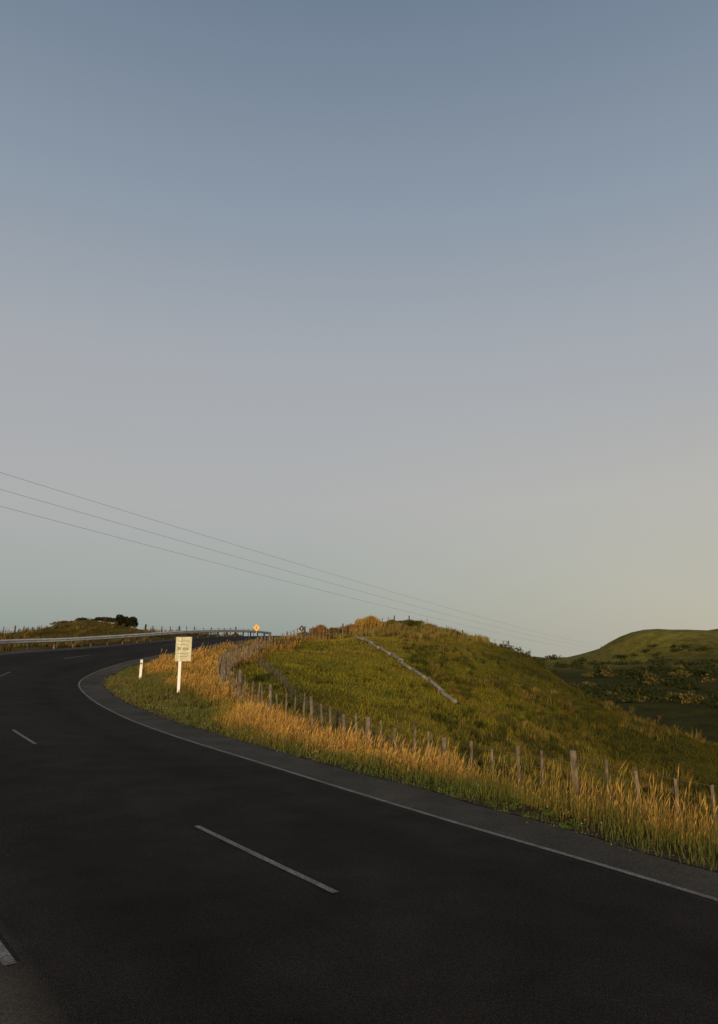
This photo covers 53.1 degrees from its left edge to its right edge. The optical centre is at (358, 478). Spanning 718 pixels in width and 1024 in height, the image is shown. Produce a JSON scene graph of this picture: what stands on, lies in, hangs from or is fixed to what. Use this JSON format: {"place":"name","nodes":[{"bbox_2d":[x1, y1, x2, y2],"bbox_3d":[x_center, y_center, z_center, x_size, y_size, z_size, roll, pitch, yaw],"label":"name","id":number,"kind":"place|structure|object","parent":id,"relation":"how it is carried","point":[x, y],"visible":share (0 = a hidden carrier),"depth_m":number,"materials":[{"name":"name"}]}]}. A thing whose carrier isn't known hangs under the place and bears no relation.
{"place":"outdoors","nodes":[
{"label":"outdoors","id":0,"kind":"place"},
{"bbox_2d":[0,636,717,1023],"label":"road","id":1,"kind":"structure","parent":0,"point":[130,892],"depth_m":5.98,"materials":[{"name":"black asphalt"}]},
{"bbox_2d":[0,638,717,965],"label":"road markings","id":2,"kind":"structure","parent":1,"relation":"on","point":[6,958],"depth_m":7.39,"materials":[{"name":"paint"}]},
{"bbox_2d":[0,617,717,872],"bbox_3d":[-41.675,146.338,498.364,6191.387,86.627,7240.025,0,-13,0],"label":"ground","id":3,"kind":"structure","parent":0,"point":[699,716],"depth_m":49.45,"materials":[{"name":"green plant"}]},
{"bbox_2d":[50,620,72,624],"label":"brown shrub","id":4,"kind":"object","parent":3,"relation":"on","point":[63,622],"visible":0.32,"depth_m":76.78,"materials":[{"name":"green plant"}]},
{"bbox_2d":[90,617,116,622],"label":"dark shrub","id":5,"kind":"object","parent":3,"relation":"on","point":[107,619],"visible":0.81,"depth_m":77.40,"materials":[{"name":"green plant"}]},
{"bbox_2d":[115,614,137,626],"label":"dark shrub","id":6,"kind":"object","parent":3,"relation":"on","point":[127,621],"visible":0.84,"depth_m":77.75,"materials":[{"name":"green plant"}]},
{"bbox_2d":[0,629,271,649],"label":"guardrail","id":7,"kind":"object","parent":3,"relation":"on","point":[46,640],"visible":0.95,"depth_m":59.34,"materials":[{"name":"metal"}]},
{"bbox_2d":[139,660,142,677],"bbox_3d":[-11.291,9.931,37.203,0.152,1.120,0.086,3,-14,-11],"label":"edge marker post","id":8,"kind":"object","parent":3,"relation":"on","point":[141,666],"visible":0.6,"depth_m":37.22,"materials":[{"name":"white paint"}]},
{"bbox_2d":[175,637,191,692],"bbox_3d":[-7.244,7.858,29.550,0.720,2.660,0.100,-3,-14,14],"label":"traffic sign","id":9,"kind":"object","parent":3,"relation":"on","point":[183,650],"visible":0.88,"depth_m":29.67,"materials":[{"name":"white metal"}]},
{"bbox_2d":[144,624,253,635],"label":"farm fence","id":10,"kind":"object","parent":3,"relation":"on","point":[194,629],"visible":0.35,"depth_m":83.79,"materials":[{"name":"brown wood"}]},
{"bbox_2d":[253,624,259,635],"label":"warning sign","id":11,"kind":"object","parent":3,"relation":"on","point":[256,627],"visible":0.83,"depth_m":84.19,"materials":[{"name":"metal"}]},
{"bbox_2d":[218,615,394,688],"bbox_3d":[-4.047,12.807,57.774,6.802,5.918,55.028,-2,-13,10],"label":"farm fence","id":12,"kind":"object","parent":3,"relation":"on","point":[225,657],"visible":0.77,"depth_m":50.78,"materials":[{"name":"grey wood"}]},
{"bbox_2d":[310,624,331,636],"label":"golden bush","id":13,"kind":"object","parent":3,"relation":"on","point":[319,630],"visible":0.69,"depth_m":76.36,"materials":[{"name":"brown plant"}]},
{"bbox_2d":[329,627,341,634],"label":"dark shrub","id":14,"kind":"object","parent":3,"relation":"on","point":[339,630],"visible":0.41,"depth_m":77.15,"materials":[{"name":"green plant"}]},
{"bbox_2d":[340,624,364,634],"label":"golden bush","id":15,"kind":"object","parent":3,"relation":"on","point":[354,627],"visible":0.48,"depth_m":78.25,"materials":[{"name":"brown plant"}]},
{"bbox_2d":[258,657,468,777],"bbox_3d":[-1.968,10.277,33.365,1.356,3.666,23.965,6,-14,-23],"label":"farm fence","id":16,"kind":"object","parent":3,"relation":"on","point":[268,670],"visible":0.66,"depth_m":31.61,"materials":[{"name":"grey wood"}]},
{"bbox_2d":[354,615,386,629],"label":"golden bush","id":17,"kind":"object","parent":3,"relation":"on","point":[369,622],"visible":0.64,"depth_m":79.91,"materials":[{"name":"yellow plant"}]},
{"bbox_2d":[385,619,401,626],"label":"dark shrub","id":18,"kind":"object","parent":3,"relation":"on","point":[392,621],"visible":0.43,"depth_m":82.39,"materials":[{"name":"green plant"}]},
{"bbox_2d":[355,635,457,703],"bbox_3d":[2.892,14.510,56.965,0.541,4.547,26.148,3,-14,-14],"label":"drain pipe","id":19,"kind":"object","parent":3,"relation":"on","point":[441,691],"visible":1,"depth_m":52.50,"materials":[{"name":"metal"}]},
{"bbox_2d":[104,668,715,870],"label":"shoulder gravel","id":20,"kind":"structure","parent":3,"relation":"on","point":[415,784],"depth_m":10.48,"materials":[{"name":"grey gravel"}]},
{"bbox_2d":[398,619,421,624],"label":"dark shrub","id":21,"kind":"object","parent":3,"relation":"on","point":[406,621],"visible":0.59,"depth_m":83.88,"materials":[{"name":"green plant"}]},
{"bbox_2d":[136,631,717,851],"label":"tall roadside grass","id":22,"kind":"structure","parent":3,"relation":"on","point":[204,676],"depth_m":15.12,"materials":[{"name":"yellow plant"}]},
{"bbox_2d":[409,616,530,657],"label":"farm fence","id":23,"kind":"object","parent":3,"relation":"on","point":[476,634],"visible":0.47,"depth_m":79.78,"materials":[{"name":"brown wood"}]},
{"bbox_2d":[223,660,717,836],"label":"farm fence","id":24,"kind":"object","parent":3,"relation":"on","point":[573,755],"visible":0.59,"depth_m":16.64,"materials":[{"name":"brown wood"}]},
{"bbox_2d":[405,620,717,808],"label":"scrub","id":25,"kind":"object","parent":3,"relation":"on","point":[675,674],"visible":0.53,"depth_m":171.90,"materials":[{"name":"green plant"}]},
{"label":"utility pole","id":26,"kind":"object","parent":3,"relation":"on","visible":0},
{"bbox_2d":[0,472,596,650],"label":"power line","id":27,"kind":"object","parent":26,"relation":"attached to","point":[231,555],"visible":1,"depth_m":84.78,"materials":[{"name":"black metal"}]},
{"bbox_2d":[0,0,717,657],"label":"sky","id":28,"kind":"structure","parent":0,"point":[416,299],"materials":[{"name":"blue"}]},
{"bbox_2d":[102,656,717,869],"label":"verge grass","id":29,"kind":"structure","parent":0,"point":[151,682],"depth_m":12.49,"materials":[{"name":"plant"}]}
]}

